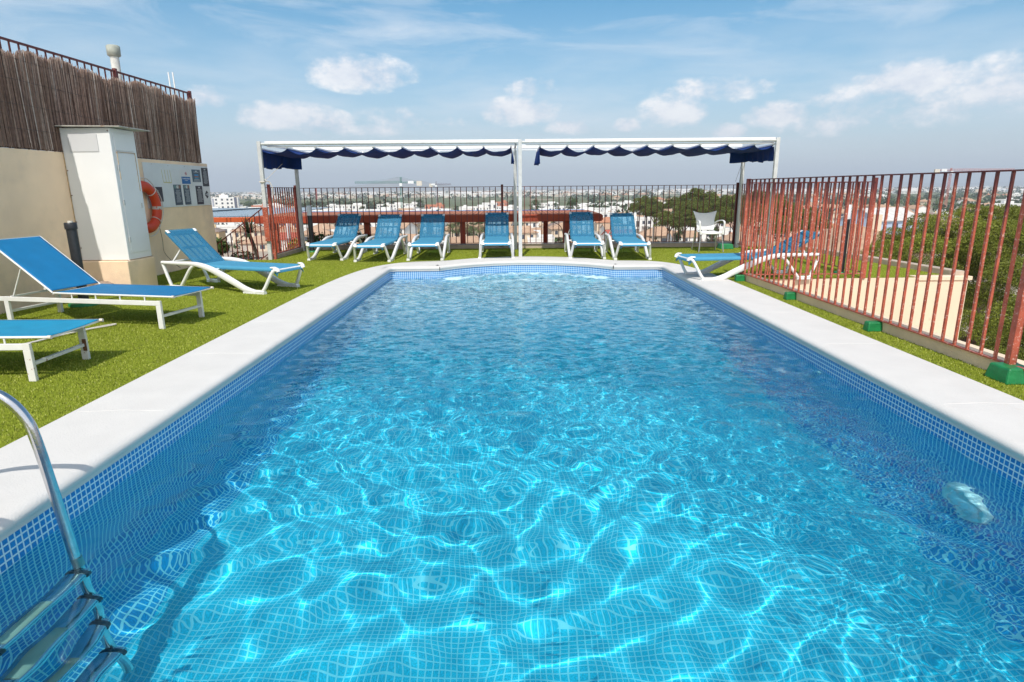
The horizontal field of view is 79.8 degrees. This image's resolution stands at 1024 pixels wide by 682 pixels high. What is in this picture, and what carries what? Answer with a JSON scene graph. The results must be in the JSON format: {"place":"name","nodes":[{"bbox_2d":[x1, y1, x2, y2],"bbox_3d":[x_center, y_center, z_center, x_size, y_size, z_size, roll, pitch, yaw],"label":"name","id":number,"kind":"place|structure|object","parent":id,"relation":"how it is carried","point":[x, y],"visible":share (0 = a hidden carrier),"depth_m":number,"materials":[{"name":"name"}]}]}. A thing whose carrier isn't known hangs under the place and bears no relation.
{"place":"outdoors","nodes":[
{"label":"outdoors","id":0,"kind":"place"},
{"bbox_2d":[0,147,217,313],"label":"building wall","id":1,"kind":"structure","parent":0,"point":[35,199],"depth_m":7.78,"materials":[{"name":"paint"}]},
{"bbox_2d":[0,36,192,162],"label":"roof railing","id":2,"kind":"object","parent":1,"relation":"on","point":[114,71],"visible":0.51,"depth_m":8.87,"materials":[{"name":"red paint"}]},
{"bbox_2d":[0,48,201,162],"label":"reed screen","id":3,"kind":"object","parent":2,"relation":"attached to","point":[40,97],"visible":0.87,"depth_m":8.40,"materials":[{"name":"brown wicker"}]},
{"bbox_2d":[106,44,121,81],"bbox_3d":[-6.581,-3.962,10.336,0.204,1.885,0.204,0,14,0],"label":"vent pipe","id":4,"kind":"object","parent":1,"relation":"on","point":[113,52],"visible":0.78,"depth_m":10.10,"materials":[{"name":"white metal"}]},
{"bbox_2d":[140,177,180,267],"bbox_3d":[-5.815,-1.868,9.931,0.156,1.514,1.207,0,14,0],"label":"lifebuoy","id":5,"kind":"object","parent":1,"relation":"attached to","point":[155,221],"visible":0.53,"depth_m":9.92,"materials":[{"name":"orange plastic"}]},
{"bbox_2d":[142,162,211,207],"bbox_3d":[-5.912,-2.769,10.923,0.015,0.725,2.160,0,14,0],"label":"notice board","id":6,"kind":"object","parent":1,"relation":"attached to","point":[166,177],"visible":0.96,"depth_m":10.57,"materials":[{"name":"white plastic"}]},
{"bbox_2d":[173,185,182,204],"bbox_3d":[-5.902,-2.585,10.838,0.006,0.350,0.245,0,14,0],"label":"poster","id":7,"kind":"object","parent":6,"relation":"attached to","point":[178,195],"visible":1,"depth_m":10.84,"materials":[{"name":"paper"}]},
{"bbox_2d":[179,169,191,184],"bbox_3d":[-5.904,-2.965,11.091,0.009,0.265,0.380,0,14,0],"label":"poster","id":8,"kind":"object","parent":6,"relation":"attached to","point":[185,177],"visible":1,"depth_m":11.08,"materials":[{"name":"white paper"}]},
{"bbox_2d":[183,185,191,204],"bbox_3d":[-5.903,-2.658,11.142,0.006,0.345,0.210,0,14,0],"label":"poster","id":9,"kind":"object","parent":6,"relation":"attached to","point":[187,195],"visible":1,"depth_m":11.14,"materials":[{"name":"paper"}]},
{"bbox_2d":[191,169,200,181],"bbox_3d":[-5.906,-3.090,11.464,0.006,0.223,0.305,0,14,0],"label":"poster","id":10,"kind":"object","parent":6,"relation":"attached to","point":[196,176],"visible":1,"depth_m":11.46,"materials":[{"name":"blue paper"}]},
{"bbox_2d":[195,186,203,203],"bbox_3d":[-5.904,-2.759,11.588,0.006,0.339,0.245,0,14,0],"label":"poster","id":11,"kind":"object","parent":6,"relation":"attached to","point":[199,194],"visible":1,"depth_m":11.57,"materials":[{"name":"paper"}]},
{"bbox_2d":[201,168,208,185],"bbox_3d":[-5.907,-3.155,11.799,0.006,0.340,0.245,0,14,0],"label":"poster","id":12,"kind":"object","parent":6,"relation":"attached to","point":[205,178],"visible":1,"depth_m":11.80,"materials":[{"name":"paper"}]},
{"bbox_2d":[231,224,264,247],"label":"house","id":13,"kind":"structure","parent":0,"point":[253,234],"depth_m":255.91,"materials":[{"name":"beige"}]},
{"bbox_2d":[304,225,333,245],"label":"house","id":14,"kind":"structure","parent":0,"point":[315,229],"depth_m":235.52,"materials":[{"name":"beige"}]},
{"bbox_2d":[335,203,365,210],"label":"house","id":15,"kind":"structure","parent":0,"point":[354,206],"depth_m":651.14,"materials":[{"name":"beige paint"}]},
{"bbox_2d":[292,177,567,191],"bbox_3d":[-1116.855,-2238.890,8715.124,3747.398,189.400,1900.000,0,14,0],"label":"mountain","id":16,"kind":"structure","parent":0,"point":[398,179],"depth_m":8050.19,"materials":[{"name":"grey"}]},
{"bbox_2d":[441,236,479,243],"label":"house","id":17,"kind":"structure","parent":0,"point":[470,239],"depth_m":195.96,"materials":[{"name":"beige"}]},
{"bbox_2d":[0,246,1023,447],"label":"deck","id":18,"kind":"structure","parent":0,"point":[286,290],"depth_m":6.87,"materials":[{"name":"green plant"}]},
{"bbox_2d":[0,318,103,381],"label":"metal lounger","id":19,"kind":"object","parent":18,"relation":"on","point":[34,329],"visible":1,"depth_m":4.78,"materials":[{"name":"blue"}]},
{"bbox_2d":[63,221,99,307],"bbox_3d":[-5.308,-0.944,7.484,0.340,1.030,0.340,0,14,0],"label":"bollard post","id":20,"kind":"object","parent":18,"relation":"on","point":[70,227],"visible":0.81,"depth_m":7.41,"materials":[{"name":"black metal"}]},
{"bbox_2d":[0,236,213,328],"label":"metal lounger","id":21,"kind":"object","parent":18,"relation":"on","point":[46,265],"visible":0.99,"depth_m":6.60,"materials":[{"name":"blue"}]},
{"bbox_2d":[83,256,157,286],"bbox_3d":[-5.575,-0.945,8.725,0.665,0.455,0.650,0,14,0],"label":"pedestal","id":22,"kind":"object","parent":18,"relation":"on","point":[141,271],"visible":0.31,"depth_m":8.42,"materials":[{"name":"beige paint"}]},
{"bbox_2d":[53,125,151,260],"bbox_3d":[-5.636,-2.029,8.491,1.080,1.762,0.760,0,14,0],"label":"service cabinet","id":23,"kind":"object","parent":22,"relation":"on","point":[104,181],"visible":0.95,"depth_m":8.26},
{"bbox_2d":[161,228,304,294],"bbox_3d":[-3.990,-1.171,8.773,2.062,0.825,0.735,5,15,20],"label":"sun lounger","id":24,"kind":"object","parent":18,"relation":"on","point":[214,265],"visible":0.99,"depth_m":8.75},
{"bbox_2d":[262,184,276,258],"bbox_3d":[-4.848,-2.360,12.217,0.104,1.480,0.217,3,14,15],"label":"gate post","id":25,"kind":"object","parent":18,"relation":"on","point":[266,223],"visible":0.89,"depth_m":12.18,"materials":[{"name":"red metal"}]},
{"bbox_2d":[217,208,267,259],"bbox_3d":[-5.514,-1.814,12.404,1.215,1.752,0.030,1,14,6],"label":"stair railing","id":26,"kind":"object","parent":25,"relation":"attached to","point":[246,238],"visible":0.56,"depth_m":12.34,"materials":[{"name":"brown metal"}]},
{"bbox_2d":[273,247,305,258],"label":"parapet kerb","id":27,"kind":"structure","parent":18,"relation":"on","point":[290,252],"depth_m":13.26,"materials":[{"name":"concrete"}]},
{"bbox_2d":[266,185,300,254],"bbox_3d":[-4.915,-2.634,13.214,0.052,1.410,1.836,-1,14,0],"label":"railing","id":28,"kind":"object","parent":27,"relation":"on","point":[296,215],"visible":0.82,"depth_m":13.39,"materials":[{"name":"red metal"}]},
{"bbox_2d":[306,205,315,251],"bbox_3d":[-4.520,-2.511,13.742,0.200,1.030,0.200,0,14,0],"label":"post","id":29,"kind":"object","parent":18,"relation":"on","point":[310,226],"visible":0.85,"depth_m":13.70,"materials":[{"name":"black metal"}]},
{"bbox_2d":[306,214,367,260],"bbox_3d":[-3.662,-2.202,12.847,0.735,0.850,2.062,0,14,3],"label":"sun lounger","id":30,"kind":"object","parent":18,"relation":"on","point":[336,240],"visible":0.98,"depth_m":13.02,"materials":[{"name":"blue plastic"}]},
{"bbox_2d":[353,214,407,261],"bbox_3d":[-2.682,-2.133,12.557,0.735,0.840,2.062,0,14,2],"label":"sun lounger","id":31,"kind":"object","parent":18,"relation":"on","point":[382,241],"visible":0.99,"depth_m":12.77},
{"bbox_2d":[406,214,449,260],"bbox_3d":[-1.723,-2.176,12.714,0.735,0.834,2.062,-1,14,-1],"label":"sun lounger","id":32,"kind":"object","parent":18,"relation":"on","point":[431,240],"visible":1,"depth_m":12.92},
{"bbox_2d":[478,212,514,257],"bbox_3d":[-0.323,-2.236,12.877,0.735,0.850,2.062,-1,14,-1],"label":"sun lounger","id":33,"kind":"object","parent":18,"relation":"on","point":[498,239],"visible":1,"depth_m":13.08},
{"bbox_2d":[0,256,1023,541],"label":"pool coping","id":34,"kind":"object","parent":18,"relation":"on","point":[88,442],"visible":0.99,"depth_m":4.39,"materials":[{"name":"stone"}]},
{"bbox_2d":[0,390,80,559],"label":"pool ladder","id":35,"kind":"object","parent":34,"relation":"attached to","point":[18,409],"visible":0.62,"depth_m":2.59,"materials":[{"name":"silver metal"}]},
{"bbox_2d":[83,277,1017,411],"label":"pool coping joints","id":36,"kind":"object","parent":34,"relation":"on","point":[338,298],"visible":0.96,"depth_m":5.21,"materials":[{"name":"stone"}]},
{"bbox_2d":[256,137,780,259],"bbox_3d":[0.101,-3.015,12.982,10.221,2.305,1.928,0,14,0],"label":"shade pergola","id":37,"kind":"object","parent":18,"relation":"on","point":[289,158],"visible":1,"depth_m":12.35,"materials":[{"name":"metal"}]},
{"bbox_2d":[305,241,774,249],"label":"parapet kerb","id":38,"kind":"structure","parent":18,"relation":"on","point":[562,245],"depth_m":14.35,"materials":[{"name":"concrete"}]},
{"bbox_2d":[300,183,738,244],"bbox_3d":[0.144,-2.897,14.139,10.106,1.395,0.052,0,14,0],"label":"railing","id":39,"kind":"object","parent":38,"relation":"on","point":[735,210],"visible":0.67,"depth_m":14.10,"materials":[{"name":"black metal"}]},
{"bbox_2d":[564,211,605,258],"bbox_3d":[1.498,-2.213,12.711,0.735,0.859,2.062,0,14,1],"label":"sun lounger","id":40,"kind":"object","parent":18,"relation":"on","point":[592,238],"visible":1,"depth_m":12.94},
{"bbox_2d":[605,213,651,259],"bbox_3d":[2.361,-2.164,12.539,0.735,0.833,2.062,0,14,2],"label":"sun lounger","id":41,"kind":"object","parent":18,"relation":"on","point":[623,239],"visible":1,"depth_m":12.73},
{"bbox_2d":[691,211,725,251],"bbox_3d":[4.261,-2.393,13.352,0.569,0.859,0.677,0,14,0],"label":"plastic chair","id":42,"kind":"object","parent":18,"relation":"on","point":[704,221],"visible":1,"depth_m":13.51,"materials":[{"name":"grey plastic"}]},
{"bbox_2d":[674,230,818,279],"bbox_3d":[3.602,-1.328,9.430,2.086,0.698,0.735,-2,14,-6],"label":"sun lounger","id":43,"kind":"object","parent":18,"relation":"on","point":[725,258],"visible":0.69,"depth_m":9.23,"materials":[{"name":"plastic"}]},
{"bbox_2d":[734,182,866,271],"bbox_3d":[5.257,-2.323,11.647,0.053,1.410,5.068,-1,14,-1],"label":"railing","id":44,"kind":"object","parent":18,"relation":"on","point":[804,217],"visible":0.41,"depth_m":10.81,"materials":[{"name":"red metal"}]},
{"bbox_2d":[751,178,878,277],"bbox_3d":[4.420,-1.661,9.122,1.867,1.480,0.063,-1,14,-1],"label":"railing","id":45,"kind":"object","parent":18,"relation":"on","point":[870,226],"visible":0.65,"depth_m":9.09,"materials":[{"name":"red metal"}]},
{"bbox_2d":[833,205,851,272],"bbox_3d":[5.258,-1.603,9.690,0.200,1.080,0.200,0,14,0],"label":"bollard light","id":46,"kind":"object","parent":18,"relation":"on","point":[846,239],"visible":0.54,"depth_m":9.65,"materials":[{"name":"black metal"}]},
{"bbox_2d":[863,321,882,331],"bbox_3d":[3.494,-0.143,5.928,0.148,0.095,0.098,0,14,0],"label":"concrete foot","id":47,"kind":"object","parent":18,"relation":"on","point":[874,326],"visible":1,"depth_m":5.89},
{"bbox_2d":[742,273,1017,369],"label":"parapet kerb","id":48,"kind":"structure","parent":18,"relation":"on","point":[978,361],"depth_m":5.68,"materials":[{"name":"beige concrete"}]},
{"bbox_2d":[739,169,1023,364],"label":"railing","id":49,"kind":"object","parent":18,"relation":"on","point":[1014,339],"visible":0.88,"depth_m":5.64,"materials":[{"name":"red metal"}]},
{"bbox_2d":[772,280,1023,364],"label":"parapet ledge","id":50,"kind":"object","parent":18,"relation":"attached to","point":[1019,361],"visible":0.15,"depth_m":5.80,"materials":[{"name":"grey concrete"}]},
{"bbox_2d":[984,362,1023,384],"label":"concrete foot","id":51,"kind":"object","parent":18,"relation":"on","point":[1005,373],"visible":0.89,"depth_m":4.33},
{"bbox_2d":[0,0,1023,191],"label":"sky","id":52,"kind":"structure","parent":0,"point":[847,87],"materials":[{"name":"blue"}]},
{"bbox_2d":[498,224,538,241],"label":"house","id":53,"kind":"structure","parent":0,"point":[527,233],"depth_m":238.30,"materials":[{"name":"beige"}]},
{"bbox_2d":[600,223,626,237],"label":"house","id":54,"kind":"structure","parent":0,"point":[607,226],"depth_m":284.08,"materials":[{"name":"beige"}]},
{"bbox_2d":[219,185,1023,345],"bbox_3d":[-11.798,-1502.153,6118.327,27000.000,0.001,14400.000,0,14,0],"label":"ground","id":55,"kind":"structure","parent":0,"point":[561,201],"depth_m":1286.61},
{"bbox_2d":[214,224,226,240],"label":"house","id":56,"kind":"structure","parent":55,"relation":"on","point":[219,232],"depth_m":260.41,"materials":[{"name":"beige"}]},
{"bbox_2d":[216,237,230,256],"bbox_3d":[-6.913,-2.206,14.499,0.470,0.572,0.498,0,14,0],"label":"shrub","id":57,"kind":"object","parent":55,"relation":"on","point":[220,247],"visible":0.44,"depth_m":14.41,"materials":[{"name":"green plant"}]},
{"bbox_2d":[211,194,239,207],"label":"apartment block","id":58,"kind":"structure","parent":55,"relation":"on","point":[223,201],"depth_m":618.67,"materials":[{"name":"grey paint"}]},
{"bbox_2d":[216,222,239,241],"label":"house","id":59,"kind":"structure","parent":55,"relation":"on","point":[229,227],"depth_m":282.22,"materials":[{"name":"beige"}]},
{"bbox_2d":[238,235,267,251],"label":"house","id":60,"kind":"structure","parent":55,"relation":"on","point":[258,242],"depth_m":240.68,"materials":[{"name":"beige"}]},
{"bbox_2d":[240,199,395,209],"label":"marsh trees","id":61,"kind":"object","parent":55,"relation":"on","point":[313,204],"visible":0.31,"depth_m":722.80,"materials":[{"name":"green plant"}]},
{"bbox_2d":[354,227,391,239],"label":"house","id":62,"kind":"structure","parent":55,"relation":"on","point":[373,231],"depth_m":244.25,"materials":[{"name":"beige"}]},
{"bbox_2d":[354,177,421,207],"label":"tower crane","id":63,"kind":"object","parent":55,"relation":"on","point":[419,183],"visible":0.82,"depth_m":512.41,"materials":[{"name":"white metal"}]},
{"bbox_2d":[383,223,418,233],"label":"house","id":64,"kind":"structure","parent":55,"relation":"on","point":[413,228],"depth_m":282.49,"materials":[{"name":"beige"}]},
{"bbox_2d":[211,192,596,198],"bbox_3d":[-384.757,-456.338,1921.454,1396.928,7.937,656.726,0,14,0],"label":"distant suburb","id":65,"kind":"object","parent":55,"relation":"on","point":[370,196],"visible":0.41,"depth_m":1728.69,"materials":[{"name":"white"}]},
{"bbox_2d":[244,193,615,200],"bbox_3d":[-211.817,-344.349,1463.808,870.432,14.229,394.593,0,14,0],"label":"field hedges","id":66,"kind":"object","parent":55,"relation":"on","point":[434,196],"visible":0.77,"depth_m":1396.18,"materials":[{"name":"green plant"}]},
{"bbox_2d":[527,230,554,241],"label":"house","id":67,"kind":"structure","parent":55,"relation":"on","point":[551,237],"depth_m":231.68,"materials":[{"name":"beige"}]},
{"bbox_2d":[548,222,580,241],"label":"house","id":68,"kind":"structure","parent":55,"relation":"on","point":[553,230],"depth_m":259.99,"materials":[{"name":"beige"}]},
{"bbox_2d":[217,215,973,248],"bbox_3d":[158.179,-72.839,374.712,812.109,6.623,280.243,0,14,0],"label":"garden greenery","id":69,"kind":"object","parent":55,"relation":"on","point":[555,240],"visible":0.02,"depth_m":258.64,"materials":[{"name":"green plant"}]},
{"bbox_2d":[594,217,613,230],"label":"house","id":70,"kind":"structure","parent":55,"relation":"on","point":[597,225],"depth_m":337.46,"materials":[{"name":"beige"}]},
{"bbox_2d":[210,186,1022,197],"bbox_3d":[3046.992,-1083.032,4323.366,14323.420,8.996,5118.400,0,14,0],"label":"distant town","id":71,"kind":"object","parent":55,"relation":"on","point":[999,188],"visible":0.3,"depth_m":2736.90},
{"bbox_2d":[210,186,1023,198],"bbox_3d":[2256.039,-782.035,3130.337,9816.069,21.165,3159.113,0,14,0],"label":"distant woods","id":72,"kind":"object","parent":55,"relation":"on","point":[650,192],"visible":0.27,"depth_m":1874.30,"materials":[{"name":"green plant"}]},
{"bbox_2d":[630,196,662,240],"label":"pine tree","id":73,"kind":"object","parent":55,"relation":"on","point":[642,203],"visible":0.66,"depth_m":185.69,"materials":[{"name":"green plant"}]},
{"bbox_2d":[641,215,657,230],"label":"house","id":74,"kind":"structure","parent":55,"relation":"on","point":[643,221],"depth_m":324.44,"materials":[{"name":"beige"}]},
{"bbox_2d":[640,204,667,240],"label":"pine tree","id":75,"kind":"object","parent":55,"relation":"on","point":[654,211],"visible":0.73,"depth_m":179.76,"materials":[{"name":"green plant"}]},
{"bbox_2d":[639,224,671,240],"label":"house","id":76,"kind":"structure","parent":55,"relation":"on","point":[658,233],"depth_m":250.79,"materials":[{"name":"beige"}]},
{"bbox_2d":[653,210,686,240],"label":"pine tree","id":77,"kind":"object","parent":55,"relation":"on","point":[669,219],"visible":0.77,"depth_m":146.73,"materials":[{"name":"green plant"}]},
{"bbox_2d":[662,196,685,240],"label":"pine tree","id":78,"kind":"object","parent":55,"relation":"on","point":[671,203],"visible":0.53,"depth_m":170.05,"materials":[{"name":"green plant"}]},
{"bbox_2d":[672,214,695,239],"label":"pine tree","id":79,"kind":"object","parent":55,"relation":"on","point":[693,223],"visible":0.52,"depth_m":146.27,"materials":[{"name":"green plant"}]},
{"bbox_2d":[672,200,696,240],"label":"pine tree","id":80,"kind":"object","parent":55,"relation":"on","point":[678,207],"visible":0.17,"depth_m":160.70,"materials":[{"name":"green plant"}]},
{"bbox_2d":[680,202,710,240],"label":"pine tree","id":81,"kind":"object","parent":55,"relation":"on","point":[694,208],"visible":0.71,"depth_m":145.95,"materials":[{"name":"green plant"}]},
{"bbox_2d":[681,187,719,240],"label":"pine tree","id":82,"kind":"object","parent":55,"relation":"on","point":[701,193],"visible":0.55,"depth_m":164.61,"materials":[{"name":"green plant"}]},
{"bbox_2d":[670,223,732,241],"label":"house","id":83,"kind":"structure","parent":55,"relation":"on","point":[727,231],"depth_m":254.06,"materials":[{"name":"beige"}]},
{"bbox_2d":[698,200,722,241],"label":"pine tree","id":84,"kind":"object","parent":55,"relation":"on","point":[711,206],"visible":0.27,"depth_m":155.60,"materials":[{"name":"green plant"}]},
{"bbox_2d":[711,195,733,241],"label":"pine tree","id":85,"kind":"object","parent":55,"relation":"on","point":[718,201],"visible":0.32,"depth_m":155.25,"materials":[{"name":"green plant"}]},
{"bbox_2d":[715,207,743,229],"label":"pine tree","id":86,"kind":"object","parent":55,"relation":"on","point":[728,215],"visible":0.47,"depth_m":136.38,"materials":[{"name":"green plant"}]},
{"bbox_2d":[721,194,744,209],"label":"pine tree","id":87,"kind":"object","parent":55,"relation":"on","point":[729,203],"visible":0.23,"depth_m":147.19,"materials":[{"name":"green plant"}]},
{"bbox_2d":[742,190,785,239],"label":"pine tree","id":88,"kind":"object","parent":55,"relation":"on","point":[761,201],"visible":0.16,"depth_m":116.00,"materials":[{"name":"green plant"}]},
{"bbox_2d":[758,215,800,239],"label":"pine tree","id":89,"kind":"object","parent":55,"relation":"on","point":[781,225],"visible":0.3,"depth_m":101.88,"materials":[{"name":"green plant"}]},
{"bbox_2d":[760,199,804,237],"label":"pine tree","id":90,"kind":"object","parent":55,"relation":"on","point":[793,207],"visible":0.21,"depth_m":106.16,"materials":[{"name":"green plant"}]},
{"bbox_2d":[566,192,1022,216],"bbox_3d":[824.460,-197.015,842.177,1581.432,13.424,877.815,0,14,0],"label":"orchard trees","id":91,"kind":"object","parent":55,"relation":"on","point":[892,200],"visible":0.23,"depth_m":744.41,"materials":[{"name":"green plant"}]},
{"bbox_2d":[860,203,1023,351],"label":"pine tree","id":92,"kind":"object","parent":55,"relation":"on","point":[1006,252],"visible":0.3,"depth_m":29.33,"materials":[{"name":"green plant"}]},
{"bbox_2d":[934,168,1014,207],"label":"tower crane","id":93,"kind":"object","parent":55,"relation":"on","point":[939,170],"visible":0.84,"depth_m":540.68,"materials":[{"name":"red"}]},
{"bbox_2d":[974,292,1023,360],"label":"pine tree","id":94,"kind":"object","parent":55,"relation":"on","point":[1008,314],"visible":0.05,"depth_m":22.32,"materials":[{"name":"plant"}]},
{"bbox_2d":[614,213,641,231],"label":"house","id":95,"kind":"structure","parent":0,"point":[630,222],"depth_m":303.67,"materials":[{"name":"beige"}]},
{"bbox_2d":[666,230,697,240],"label":"house","id":96,"kind":"structure","parent":0,"point":[688,233],"depth_m":236.09,"materials":[{"name":"beige"}]},
{"bbox_2d":[714,232,758,241],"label":"house","id":97,"kind":"structure","parent":0,"point":[726,238],"depth_m":233.31,"materials":[{"name":"beige"}]},
{"bbox_2d":[657,181,1023,187],"bbox_3d":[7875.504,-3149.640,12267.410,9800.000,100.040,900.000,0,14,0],"label":"hills","id":98,"kind":"structure","parent":0,"point":[950,184],"depth_m":11973.81,"materials":[{"name":"green plant"}]},
{"bbox_2d":[774,214,927,263],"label":"house","id":99,"kind":"structure","parent":0,"point":[863,232],"depth_m":47.82,"materials":[{"name":"beige"}]},
{"bbox_2d":[770,277,967,339],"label":"terrace wall","id":100,"kind":"structure","parent":0,"point":[953,308],"depth_m":9.39,"materials":[{"name":"beige paint"}]},
{"bbox_2d":[780,242,963,274],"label":"parapet kerb","id":101,"kind":"structure","parent":100,"relation":"on","point":[935,269],"depth_m":10.43,"materials":[{"name":"concrete"}]},
{"bbox_2d":[909,275,972,280],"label":"parapet kerb","id":102,"kind":"structure","parent":100,"relation":"on","point":[935,277],"depth_m":9.30,"materials":[{"name":"beige concrete"}]},
{"bbox_2d":[840,207,923,233],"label":"house","id":103,"kind":"structure","parent":0,"point":[891,214],"depth_m":143.99,"materials":[{"name":"beige"}]},
{"bbox_3d":[-4.983,2.142,20.493,22.000,6.700,9.250,0,14,0],"label":"lower terrace","id":104,"kind":"object","parent":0,"visible":0},
{"bbox_2d":[234,214,259,259],"bbox_3d":[-6.102,-1.430,14.547,0.941,3.129,0.956,0,14,0],"label":"yucca","id":105,"kind":"object","parent":104,"relation":"on","point":[249,236],"visible":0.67,"depth_m":14.30,"materials":[{"name":"green plant"}]},
{"bbox_2d":[212,207,331,222],"bbox_3d":[-9.193,-2.194,17.739,6.650,3.110,5.480,0,14,0],"label":"glass awning","id":106,"kind":"object","parent":104,"relation":"on","point":[221,215],"visible":0.18,"depth_m":16.41,"materials":[{"name":"glass"}]},
{"bbox_2d":[255,209,602,252],"bbox_3d":[-1.980,-1.856,16.266,8.370,3.058,2.530,0,14,0],"label":"red pergola","id":107,"kind":"object","parent":104,"relation":"on","point":[537,215],"visible":0.46,"depth_m":14.72,"materials":[{"name":"red metal"}]},
{"label":"pool floor","id":108,"kind":"structure","parent":0,"visible":0},
{"bbox_2d":[0,265,1023,573],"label":"pool basin walls","id":109,"kind":"structure","parent":108,"relation":"on","point":[22,541],"depth_m":4.29,"materials":[{"name":"tile"}]},
{"bbox_2d":[0,272,1023,681],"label":"water","id":110,"kind":"structure","parent":109,"relation":"in","point":[530,476],"depth_m":2.93,"materials":[{"name":"blue liquid"}]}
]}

